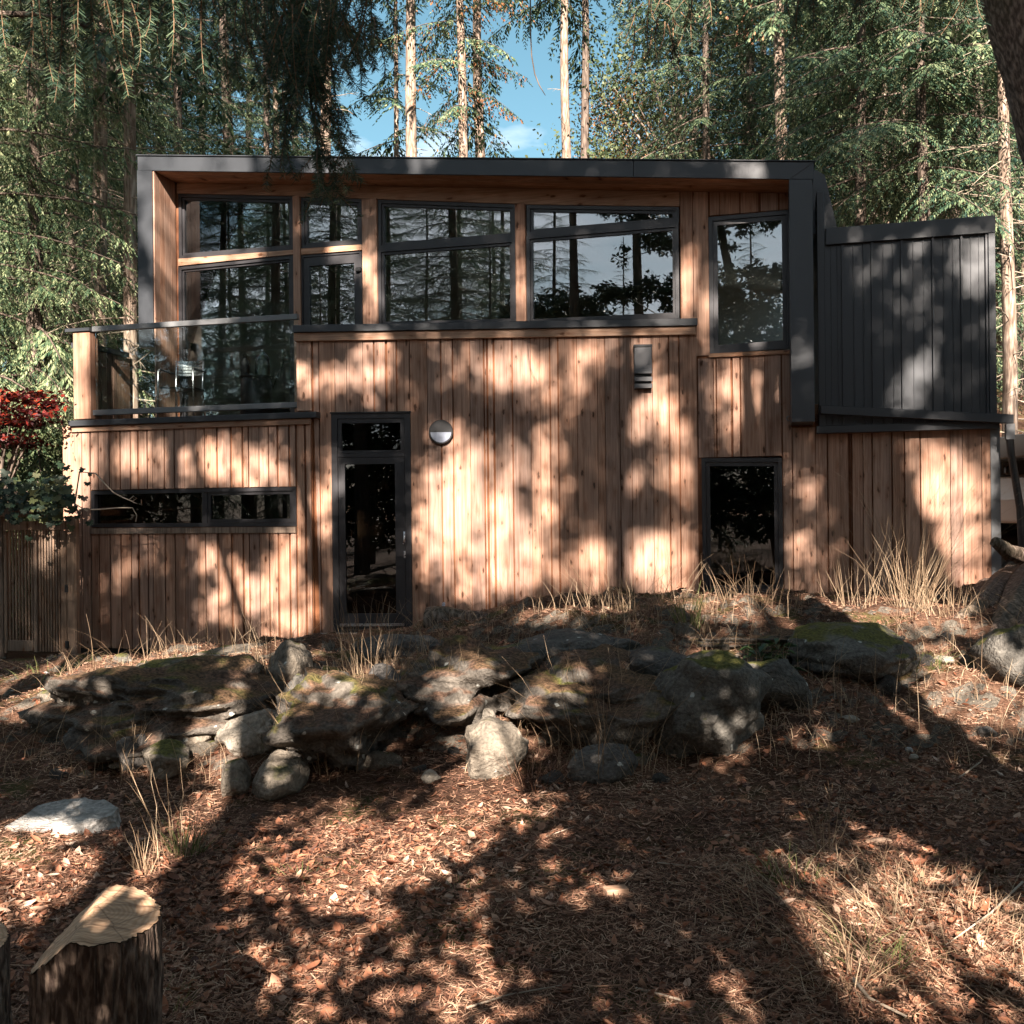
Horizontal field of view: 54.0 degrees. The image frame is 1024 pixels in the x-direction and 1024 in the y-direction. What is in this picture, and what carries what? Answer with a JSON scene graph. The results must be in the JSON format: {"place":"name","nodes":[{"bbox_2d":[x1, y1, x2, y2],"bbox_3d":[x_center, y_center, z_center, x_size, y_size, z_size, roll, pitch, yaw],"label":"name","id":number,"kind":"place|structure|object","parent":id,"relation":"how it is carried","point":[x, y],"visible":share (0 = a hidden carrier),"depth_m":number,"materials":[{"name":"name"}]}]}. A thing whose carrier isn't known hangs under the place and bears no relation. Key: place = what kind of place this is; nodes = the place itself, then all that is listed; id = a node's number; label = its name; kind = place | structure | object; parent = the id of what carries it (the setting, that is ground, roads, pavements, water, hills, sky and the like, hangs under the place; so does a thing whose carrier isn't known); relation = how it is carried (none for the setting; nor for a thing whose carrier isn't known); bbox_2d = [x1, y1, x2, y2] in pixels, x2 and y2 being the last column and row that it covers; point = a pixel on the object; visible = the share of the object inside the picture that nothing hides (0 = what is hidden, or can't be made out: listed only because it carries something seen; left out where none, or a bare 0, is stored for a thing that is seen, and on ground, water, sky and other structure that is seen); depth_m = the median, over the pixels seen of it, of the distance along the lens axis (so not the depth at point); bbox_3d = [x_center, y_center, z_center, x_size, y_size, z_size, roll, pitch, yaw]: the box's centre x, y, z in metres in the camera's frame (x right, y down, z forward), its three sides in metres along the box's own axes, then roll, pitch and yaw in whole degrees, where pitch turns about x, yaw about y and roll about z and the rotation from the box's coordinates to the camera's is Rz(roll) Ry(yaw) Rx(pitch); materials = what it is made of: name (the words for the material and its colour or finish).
{"place":"outdoors","nodes":[
{"label":"outdoors","id":0,"kind":"place"},
{"bbox_2d":[239,374,272,413],"bbox_3d":[-3.451,-1.524,13.575,0.450,0.606,0.450,-1,0,0],"label":"drum table","id":1,"kind":"object","parent":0,"point":[255,389],"visible":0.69,"depth_m":13.39,"materials":[{"name":"black paint"}]},
{"bbox_2d":[0,0,1019,415],"label":"sky","id":2,"kind":"structure","parent":0,"point":[529,103],"materials":[{"name":"blue"}]},
{"bbox_2d":[0,388,1023,1023],"bbox_3d":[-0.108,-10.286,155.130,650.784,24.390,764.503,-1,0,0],"label":"ground","id":3,"kind":"structure","parent":0,"point":[448,736],"depth_m":5.79,"materials":[{"name":"brown soil"}]},
{"bbox_2d":[0,921,12,1023],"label":"tree stump","id":4,"kind":"object","parent":3,"relation":"on","point":[5,1005],"visible":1,"depth_m":3.00,"materials":[{"name":"wood"}]},
{"bbox_2d":[0,418,63,640],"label":"leafy shrub","id":5,"kind":"object","parent":3,"relation":"on","point":[22,468],"visible":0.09,"depth_m":14.34,"materials":[{"name":"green plant"}]},
{"bbox_2d":[3,425,67,639],"bbox_3d":[-6.887,0.482,14.900,3.116,3.730,3.153,-1,0,-41],"label":"leafy shrub","id":6,"kind":"object","parent":3,"relation":"on","point":[55,452],"visible":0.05,"depth_m":14.84,"materials":[{"name":"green plant"}]},
{"bbox_2d":[0,385,71,489],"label":"red maple","id":7,"kind":"object","parent":3,"relation":"on","point":[19,420],"visible":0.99,"depth_m":13.29,"materials":[{"name":"brown plant"}]},
{"bbox_2d":[0,516,80,657],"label":"wooden fence","id":8,"kind":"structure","parent":3,"relation":"on","point":[62,550],"depth_m":12.79,"materials":[{"name":"brown wood"}]},
{"bbox_2d":[0,491,50,516],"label":"gate beam","id":9,"kind":"structure","parent":8,"relation":"on","point":[8,513],"depth_m":12.76,"materials":[{"name":"brown wood"}]},
{"bbox_2d":[0,462,141,541],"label":"grape vine","id":10,"kind":"object","parent":9,"relation":"on","point":[10,499],"visible":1,"depth_m":12.33,"materials":[{"name":"green plant"}]},
{"bbox_2d":[5,797,121,834],"bbox_3d":[-2.416,1.679,5.474,0.561,0.110,0.431,-4,7,-2],"label":"stone slab","id":11,"kind":"object","parent":3,"relation":"on","point":[67,816],"depth_m":5.43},
{"bbox_2d":[0,0,154,466],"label":"fir tree","id":12,"kind":"object","parent":3,"relation":"on","point":[53,170],"visible":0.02,"depth_m":22.00,"materials":[{"name":"green plant"}]},
{"bbox_2d":[0,0,168,598],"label":"hemlock tree","id":13,"kind":"object","parent":3,"relation":"on","point":[7,139],"visible":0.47,"depth_m":15.62,"materials":[{"name":"green plant"}]},
{"bbox_2d":[0,6,187,418],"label":"fir tree","id":14,"kind":"object","parent":3,"relation":"on","point":[57,182],"visible":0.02,"depth_m":28.91,"materials":[{"name":"green plant"}]},
{"bbox_2d":[29,884,163,1023],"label":"tree stump","id":15,"kind":"object","parent":3,"relation":"on","point":[100,960],"visible":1,"depth_m":2.40,"materials":[{"name":"brown wood"}]},
{"bbox_2d":[0,0,203,638],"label":"hemlock tree","id":16,"kind":"object","parent":3,"relation":"on","point":[34,316],"visible":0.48,"depth_m":16.28,"materials":[{"name":"green plant"}]},
{"bbox_2d":[0,0,221,468],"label":"hemlock tree","id":17,"kind":"object","parent":3,"relation":"on","point":[74,183],"visible":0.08,"depth_m":20.40,"materials":[{"name":"green plant"}]},
{"bbox_2d":[0,0,235,424],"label":"bare fir","id":18,"kind":"object","parent":3,"relation":"on","point":[103,195],"visible":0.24,"depth_m":17.47,"materials":[{"name":"green plant"}]},
{"bbox_2d":[116,733,146,772],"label":"rock","id":19,"kind":"object","parent":3,"relation":"on","point":[137,762],"visible":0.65,"depth_m":6.43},
{"bbox_2d":[0,0,274,466],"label":"fir tree","id":20,"kind":"object","parent":3,"relation":"on","point":[189,123],"visible":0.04,"depth_m":25.24,"materials":[{"name":"green plant"}]},
{"bbox_2d":[0,0,290,417],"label":"bare fir","id":21,"kind":"object","parent":3,"relation":"on","point":[130,342],"visible":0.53,"depth_m":16.45,"materials":[{"name":"green plant"}]},
{"bbox_2d":[18,654,285,762],"bbox_3d":[-2.414,1.405,7.306,2.261,0.660,1.846,-1,0,-6],"label":"rock ledge","id":22,"kind":"object","parent":3,"relation":"on","point":[192,693],"visible":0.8,"depth_m":6.92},
{"bbox_2d":[267,639,312,682],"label":"rock","id":23,"kind":"object","parent":22,"relation":"on","point":[292,659],"visible":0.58,"depth_m":7.59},
{"bbox_2d":[41,0,277,437],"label":"fir tree","id":24,"kind":"object","parent":3,"relation":"on","point":[177,116],"visible":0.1,"depth_m":24.95,"materials":[{"name":"green plant"}]},
{"bbox_2d":[142,739,189,778],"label":"rock","id":25,"kind":"object","parent":3,"relation":"on","point":[160,756],"visible":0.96,"depth_m":6.32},
{"bbox_2d":[112,730,224,861],"bbox_3d":[-1.667,1.430,4.981,0.516,0.608,0.480,-1,0,37],"label":"grass tuft","id":26,"kind":"object","parent":3,"relation":"on","point":[180,812],"visible":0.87,"depth_m":4.98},
{"bbox_2d":[11,110,348,428],"bbox_3d":[-6.253,-3.638,21.518,8.331,9.271,7.710,-1,0,-6],"label":"leafy tree","id":27,"kind":"object","parent":3,"relation":"on","point":[151,362],"visible":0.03,"depth_m":20.63,"materials":[{"name":"green plant"}]},
{"bbox_2d":[140,814,233,857],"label":"green grass","id":28,"kind":"structure","parent":3,"relation":"on","point":[186,843],"depth_m":5.04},
{"bbox_2d":[0,0,404,225],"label":"overhanging fir","id":29,"kind":"object","parent":3,"relation":"on","point":[302,63],"visible":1,"depth_m":3.89,"materials":[{"name":"green plant"}]},
{"bbox_2d":[221,758,252,796],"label":"rock","id":30,"kind":"object","parent":3,"relation":"on","point":[236,778],"visible":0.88,"depth_m":6.11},
{"bbox_2d":[215,708,278,757],"bbox_3d":[-1.717,1.504,6.768,0.525,0.334,0.564,-15,3,-11],"label":"rock","id":31,"kind":"object","parent":3,"relation":"on","point":[250,741],"visible":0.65,"depth_m":6.57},
{"bbox_2d":[134,0,363,360],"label":"fir tree","id":32,"kind":"object","parent":3,"relation":"on","point":[219,27],"visible":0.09,"depth_m":30.87,"materials":[{"name":"green plant"}]},
{"bbox_2d":[184,0,345,155],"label":"fir tree","id":33,"kind":"object","parent":3,"relation":"on","point":[266,121],"visible":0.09,"depth_m":26.90,"materials":[{"name":"green plant"}]},
{"bbox_2d":[182,1,361,155],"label":"slender fir","id":34,"kind":"object","parent":3,"relation":"on","point":[275,102],"visible":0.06,"depth_m":32.95,"materials":[{"name":"green plant"}]},
{"bbox_2d":[251,749,309,801],"bbox_3d":[-1.420,1.641,6.210,0.313,0.332,0.479,-1,0,23],"label":"rock","id":35,"kind":"object","parent":3,"relation":"on","point":[280,773],"visible":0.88,"depth_m":6.08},
{"bbox_2d":[262,665,419,769],"bbox_3d":[-1.115,1.389,6.820,0.988,0.650,1.535,-1,0,0],"label":"rock ledge","id":36,"kind":"object","parent":3,"relation":"on","point":[327,731],"visible":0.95,"depth_m":6.37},
{"bbox_2d":[316,585,417,663],"bbox_3d":[-1.196,0.931,8.403,0.904,0.634,0.867,-1,0,0],"label":"grass tuft","id":37,"kind":"object","parent":3,"relation":"on","point":[343,618],"visible":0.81,"depth_m":8.29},
{"bbox_2d":[308,618,426,680],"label":"grass tuft","id":38,"kind":"object","parent":3,"relation":"on","point":[361,665],"visible":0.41,"depth_m":7.29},
{"bbox_2d":[364,750,402,771],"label":"bank stone","id":39,"kind":"object","parent":3,"relation":"on","point":[374,760],"visible":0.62,"depth_m":6.41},
{"bbox_2d":[352,634,439,660],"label":"rock","id":40,"kind":"object","parent":3,"relation":"on","point":[404,641],"visible":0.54,"depth_m":8.29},
{"bbox_2d":[343,0,454,156],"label":"slender fir","id":41,"kind":"object","parent":3,"relation":"on","point":[397,133],"visible":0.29,"depth_m":34.92,"materials":[{"name":"green plant"}]},
{"bbox_2d":[360,0,537,157],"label":"fir tree","id":42,"kind":"object","parent":3,"relation":"on","point":[462,108],"visible":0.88,"depth_m":29.27,"materials":[{"name":"green plant"}]},
{"bbox_2d":[400,0,509,156],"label":"fir tree","id":43,"kind":"object","parent":3,"relation":"on","point":[410,119],"visible":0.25,"depth_m":31.89,"materials":[{"name":"beige plant"}]},
{"bbox_2d":[423,606,489,627],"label":"rock","id":44,"kind":"object","parent":3,"relation":"on","point":[455,612],"visible":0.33,"depth_m":10.69,"materials":[{"name":"grey stone"}]},
{"bbox_2d":[396,635,544,728],"bbox_3d":[-0.287,1.248,7.433,1.515,0.699,1.778,-1,0,0],"label":"rock ledge","id":45,"kind":"object","parent":3,"relation":"on","point":[445,698],"visible":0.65,"depth_m":6.91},
{"bbox_2d":[400,591,571,659],"bbox_3d":[-0.317,0.902,7.889,1.307,0.600,1.422,-1,0,41],"label":"grass tuft","id":46,"kind":"object","parent":3,"relation":"on","point":[476,627],"visible":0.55,"depth_m":7.96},
{"bbox_2d":[392,0,590,156],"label":"fir tree","id":47,"kind":"object","parent":3,"relation":"on","point":[476,29],"visible":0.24,"depth_m":38.10,"materials":[{"name":"green plant"}]},
{"bbox_2d":[464,716,528,780],"bbox_3d":[-0.095,1.515,6.348,0.409,0.438,0.439,-1,0,0],"label":"boulder","id":48,"kind":"object","parent":3,"relation":"on","point":[486,737],"visible":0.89,"depth_m":6.18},
{"bbox_2d":[0,555,1023,788],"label":"dry stems","id":49,"kind":"object","parent":3,"relation":"on","point":[748,660],"visible":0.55,"depth_m":7.63,"materials":[{"name":"beige plant"}]},
{"bbox_2d":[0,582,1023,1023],"bbox_3d":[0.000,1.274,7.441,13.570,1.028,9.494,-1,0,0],"label":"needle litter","id":50,"kind":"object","parent":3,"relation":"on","point":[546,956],"visible":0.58,"depth_m":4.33,"materials":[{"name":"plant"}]},
{"bbox_2d":[0,588,1023,1023],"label":"fallen leaves","id":51,"kind":"object","parent":3,"relation":"on","point":[430,902],"visible":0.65,"depth_m":4.39,"materials":[{"name":"plant"}]},
{"bbox_2d":[63,154,1023,655],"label":"house","id":52,"kind":"structure","parent":3,"relation":"on","point":[519,376],"depth_m":12.60,"materials":[{"name":"brown wood"}]},
{"bbox_2d":[157,360,206,416],"bbox_3d":[-4.434,-1.642,13.566,0.524,0.866,0.532,-1,0,6],"label":"balcony chair","id":53,"kind":"object","parent":52,"relation":"on","point":[192,367],"visible":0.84,"depth_m":13.72,"materials":[{"name":"metal"}]},
{"bbox_2d":[89,487,296,533],"bbox_3d":[-4.159,-0.015,13.073,2.981,0.582,0.140,-1,0,14],"label":"window","id":54,"kind":"structure","parent":52,"relation":"in","point":[218,510],"depth_m":13.04,"materials":[{"name":"black glass"}]},
{"bbox_2d":[178,194,292,258],"bbox_3d":[-3.848,-4.054,14.069,1.775,0.926,0.102,-1,0,14],"label":"window","id":55,"kind":"structure","parent":52,"relation":"in","point":[209,225],"depth_m":14.14,"materials":[{"name":"black glass"}]},
{"bbox_2d":[178,255,294,415],"bbox_3d":[-3.844,-2.395,14.071,1.777,2.260,0.102,-1,0,14],"label":"window","id":56,"kind":"structure","parent":52,"relation":"in","point":[198,285],"depth_m":14.21,"materials":[{"name":"black glass"}]},
{"bbox_2d":[301,197,361,248],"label":"window","id":57,"kind":"structure","parent":52,"relation":"in","point":[305,230],"depth_m":13.70,"materials":[{"name":"black glass"}]},
{"bbox_2d":[301,251,362,324],"bbox_3d":[-2.444,-2.397,13.706,0.895,2.255,0.135,-1,0,14],"label":"balcony door","id":58,"kind":"structure","parent":52,"relation":"in","point":[351,257],"depth_m":13.70,"materials":[{"name":"black metal"}]},
{"bbox_2d":[330,411,412,632],"bbox_3d":[-1.760,0.127,12.656,1.016,2.768,0.181,-1,0,2],"label":"door","id":59,"kind":"structure","parent":52,"relation":"in","point":[372,519],"depth_m":12.64,"materials":[{"name":"black paint"}]},
{"bbox_2d":[378,200,514,248],"bbox_3d":[-0.866,-3.876,13.326,1.900,0.664,0.102,-1,0,14],"label":"window","id":60,"kind":"structure","parent":52,"relation":"in","point":[382,204],"depth_m":13.31,"materials":[{"name":"black glass"}]},
{"bbox_2d":[378,238,515,323],"bbox_3d":[-0.864,-2.988,13.327,1.901,1.117,0.102,-1,0,14],"label":"window","id":61,"kind":"structure","parent":52,"relation":"in","point":[382,253],"depth_m":13.31,"materials":[{"name":"black metal"}]},
{"bbox_2d":[526,205,679,235],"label":"window","id":62,"kind":"structure","parent":52,"relation":"in","point":[531,209],"depth_m":12.79,"materials":[{"name":"black metal"}]},
{"bbox_2d":[526,223,679,320],"bbox_3d":[1.149,-3.002,12.825,1.951,1.191,0.102,-1,0,14],"label":"window","id":63,"kind":"structure","parent":52,"relation":"in","point":[673,227],"depth_m":12.76,"materials":[{"name":"black metal"}]},
{"bbox_2d":[702,458,783,592],"bbox_3d":[2.844,0.170,12.411,0.967,1.693,0.102,-1,0,14],"label":"window","id":64,"kind":"structure","parent":52,"relation":"in","point":[732,526],"depth_m":12.40,"materials":[{"name":"black glass"}]},
{"bbox_2d":[708,210,789,357],"bbox_3d":[2.925,-2.792,12.358,1.002,1.755,0.150,-1,0,14],"label":"window","id":65,"kind":"structure","parent":52,"relation":"in","point":[781,347],"depth_m":12.36,"materials":[{"name":"black metal"}]},
{"bbox_2d":[498,741,592,791],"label":"grass tuft","id":66,"kind":"object","parent":3,"relation":"on","point":[552,784],"visible":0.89,"depth_m":6.09,"materials":[{"name":"plant"}]},
{"bbox_2d":[481,0,639,157],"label":"fir tree","id":67,"kind":"object","parent":3,"relation":"on","point":[564,24],"visible":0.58,"depth_m":38.34,"materials":[{"name":"green plant"}]},
{"bbox_2d":[500,628,639,660],"bbox_3d":[0.445,1.118,7.870,1.231,0.379,0.867,-1,0,0],"label":"rock","id":68,"kind":"object","parent":3,"relation":"on","point":[557,641],"visible":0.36,"depth_m":7.64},
{"bbox_2d":[490,644,676,747],"bbox_3d":[0.532,1.335,7.059,1.412,0.690,1.478,-1,0,0],"label":"rock ledge","id":69,"kind":"object","parent":3,"relation":"on","point":[624,720],"visible":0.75,"depth_m":6.64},
{"bbox_2d":[523,0,676,157],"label":"fir tree","id":70,"kind":"object","parent":3,"relation":"on","point":[585,105],"visible":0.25,"depth_m":38.52,"materials":[{"name":"brown plant"}]},
{"bbox_2d":[567,743,637,783],"bbox_3d":[0.534,1.575,6.227,0.398,0.279,0.415,-1,0,-35],"label":"boulder","id":71,"kind":"object","parent":3,"relation":"on","point":[610,770],"visible":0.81,"depth_m":6.13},
{"bbox_2d":[502,639,744,784],"bbox_3d":[0.583,1.199,6.322,1.400,0.888,1.748,-1,0,41],"label":"grass tuft","id":72,"kind":"object","parent":3,"relation":"on","point":[605,726],"visible":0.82,"depth_m":6.21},
{"bbox_2d":[560,552,706,623],"bbox_3d":[1.124,0.627,8.834,1.397,0.643,1.328,-1,0,-14],"label":"grass tuft","id":73,"kind":"object","parent":3,"relation":"on","point":[630,603],"visible":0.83,"depth_m":8.79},
{"bbox_2d":[551,57,734,158],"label":"turning tree","id":74,"kind":"object","parent":3,"relation":"on","point":[606,116],"visible":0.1,"depth_m":42.63,"materials":[{"name":"green plant"}]},
{"bbox_2d":[629,646,685,675],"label":"rock","id":75,"kind":"object","parent":3,"relation":"on","point":[645,657],"visible":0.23,"depth_m":7.14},
{"bbox_2d":[518,0,825,176],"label":"leafy tree","id":76,"kind":"object","parent":3,"relation":"on","point":[629,89],"visible":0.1,"depth_m":38.93,"materials":[{"name":"green plant"}]},
{"bbox_2d":[651,649,771,758],"bbox_3d":[1.273,1.328,6.744,0.897,0.813,0.906,-1,0,-11],"label":"boulder","id":77,"kind":"object","parent":3,"relation":"on","point":[716,711],"visible":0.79,"depth_m":6.38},
{"bbox_2d":[596,0,830,167],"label":"fir tree","id":78,"kind":"object","parent":3,"relation":"on","point":[704,118],"visible":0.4,"depth_m":29.88,"materials":[{"name":"green plant"}]},
{"bbox_2d":[690,628,794,656],"bbox_3d":[2.281,1.099,8.598,1.746,0.247,1.330,-1,0,0],"label":"rock ledge","id":79,"kind":"object","parent":3,"relation":"on","point":[784,633],"visible":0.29,"depth_m":8.13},
{"bbox_2d":[656,0,851,180],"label":"fir tree","id":80,"kind":"object","parent":3,"relation":"on","point":[748,72],"visible":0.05,"depth_m":33.01,"materials":[{"name":"green plant"}]},
{"bbox_2d":[668,0,841,159],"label":"fir tree","id":81,"kind":"object","parent":3,"relation":"on","point":[779,54],"visible":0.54,"depth_m":25.89,"materials":[{"name":"green plant"}]},
{"bbox_2d":[684,556,830,615],"bbox_3d":[2.351,0.654,9.443,1.381,0.550,1.253,-1,0,-17],"label":"grass tuft","id":82,"kind":"object","parent":3,"relation":"on","point":[787,597],"visible":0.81,"depth_m":9.30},
{"bbox_2d":[740,638,806,671],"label":"leafy plant","id":83,"kind":"object","parent":3,"relation":"on","point":[763,647],"visible":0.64,"depth_m":7.79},
{"bbox_2d":[747,658,811,709],"bbox_3d":[1.839,1.246,7.238,0.587,0.424,0.586,-1,0,-13],"label":"boulder","id":84,"kind":"object","parent":3,"relation":"on","point":[780,672],"visible":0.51,"depth_m":7.01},
{"bbox_2d":[609,0,989,84],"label":"overhanging fir","id":85,"kind":"object","parent":3,"relation":"on","point":[686,25],"visible":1,"depth_m":4.13,"materials":[{"name":"green plant"}]},
{"bbox_2d":[665,0,974,217],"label":"fir tree","id":86,"kind":"object","parent":3,"relation":"on","point":[742,96],"visible":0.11,"depth_m":29.99,"materials":[{"name":"green plant"}]},
{"bbox_2d":[645,827,1023,1021],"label":"grass tuft","id":87,"kind":"object","parent":3,"relation":"on","point":[837,861],"visible":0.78,"depth_m":4.07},
{"bbox_2d":[668,0,1023,249],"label":"fir tree","id":88,"kind":"object","parent":3,"relation":"on","point":[830,56],"visible":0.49,"depth_m":22.74,"materials":[{"name":"green plant"}]},
{"bbox_2d":[786,622,918,681],"bbox_3d":[2.708,1.146,8.136,1.010,0.483,1.284,-1,0,0],"label":"boulder","id":89,"kind":"object","parent":3,"relation":"on","point":[819,644],"visible":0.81,"depth_m":7.76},
{"bbox_2d":[771,487,943,608],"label":"tall grass","id":90,"kind":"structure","parent":3,"relation":"on","point":[857,592],"depth_m":9.89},
{"bbox_2d":[718,0,1001,431],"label":"fir tree","id":91,"kind":"object","parent":3,"relation":"on","point":[834,106],"visible":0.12,"depth_m":26.78,"materials":[{"name":"green plant"}]},
{"bbox_2d":[740,902,991,1021],"bbox_3d":[1.152,1.542,3.426,1.018,0.193,0.948,-1,0,0],"label":"grass tuft","id":92,"kind":"object","parent":3,"relation":"on","point":[848,961],"visible":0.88,"depth_m":3.46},
{"bbox_2d":[718,434,1022,612],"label":"tall grass","id":93,"kind":"structure","parent":3,"relation":"on","point":[923,587],"depth_m":9.57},
{"bbox_2d":[800,907,944,976],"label":"green grass","id":94,"kind":"structure","parent":3,"relation":"on","point":[893,953],"depth_m":3.62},
{"bbox_2d":[732,849,1023,1021],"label":"grass tuft","id":95,"kind":"object","parent":3,"relation":"on","point":[895,912],"visible":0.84,"depth_m":3.86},
{"bbox_2d":[739,0,1023,255],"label":"fir tree","id":96,"kind":"object","parent":3,"relation":"on","point":[923,170],"visible":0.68,"depth_m":21.39,"materials":[{"name":"green plant"}]},
{"bbox_2d":[791,1,1023,399],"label":"fir tree","id":97,"kind":"object","parent":3,"relation":"on","point":[1020,283],"depth_m":30.80,"materials":[{"name":"green plant"}]},
{"bbox_2d":[798,0,1023,359],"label":"fir tree","id":98,"kind":"object","parent":3,"relation":"on","point":[979,129],"visible":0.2,"depth_m":24.18,"materials":[{"name":"green plant"}]},
{"bbox_2d":[843,0,1023,414],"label":"fir tree","id":99,"kind":"object","parent":3,"relation":"on","point":[1019,259],"visible":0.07,"depth_m":26.58,"materials":[{"name":"green plant"}]},
{"bbox_2d":[861,1,1023,436],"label":"bare fir","id":100,"kind":"object","parent":3,"relation":"on","point":[1010,388],"visible":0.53,"depth_m":19.91,"materials":[{"name":"brown plant"}]},
{"bbox_2d":[882,3,1023,393],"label":"fir tree","id":101,"kind":"object","parent":3,"relation":"on","point":[1019,347],"visible":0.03,"depth_m":32.82,"materials":[{"name":"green plant"}]},
{"bbox_2d":[954,0,1023,631],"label":"leaning fir","id":102,"kind":"object","parent":3,"relation":"on","point":[1005,27],"visible":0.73,"depth_m":10.77,"materials":[{"name":"brown plant"}]},
{"bbox_2d":[970,624,1023,687],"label":"boulder","id":103,"kind":"object","parent":3,"relation":"on","point":[1001,647],"visible":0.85,"depth_m":7.58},
{"bbox_2d":[1000,460,1023,522],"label":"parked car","id":104,"kind":"object","parent":3,"relation":"on","point":[1007,489],"visible":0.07,"depth_m":16.31,"materials":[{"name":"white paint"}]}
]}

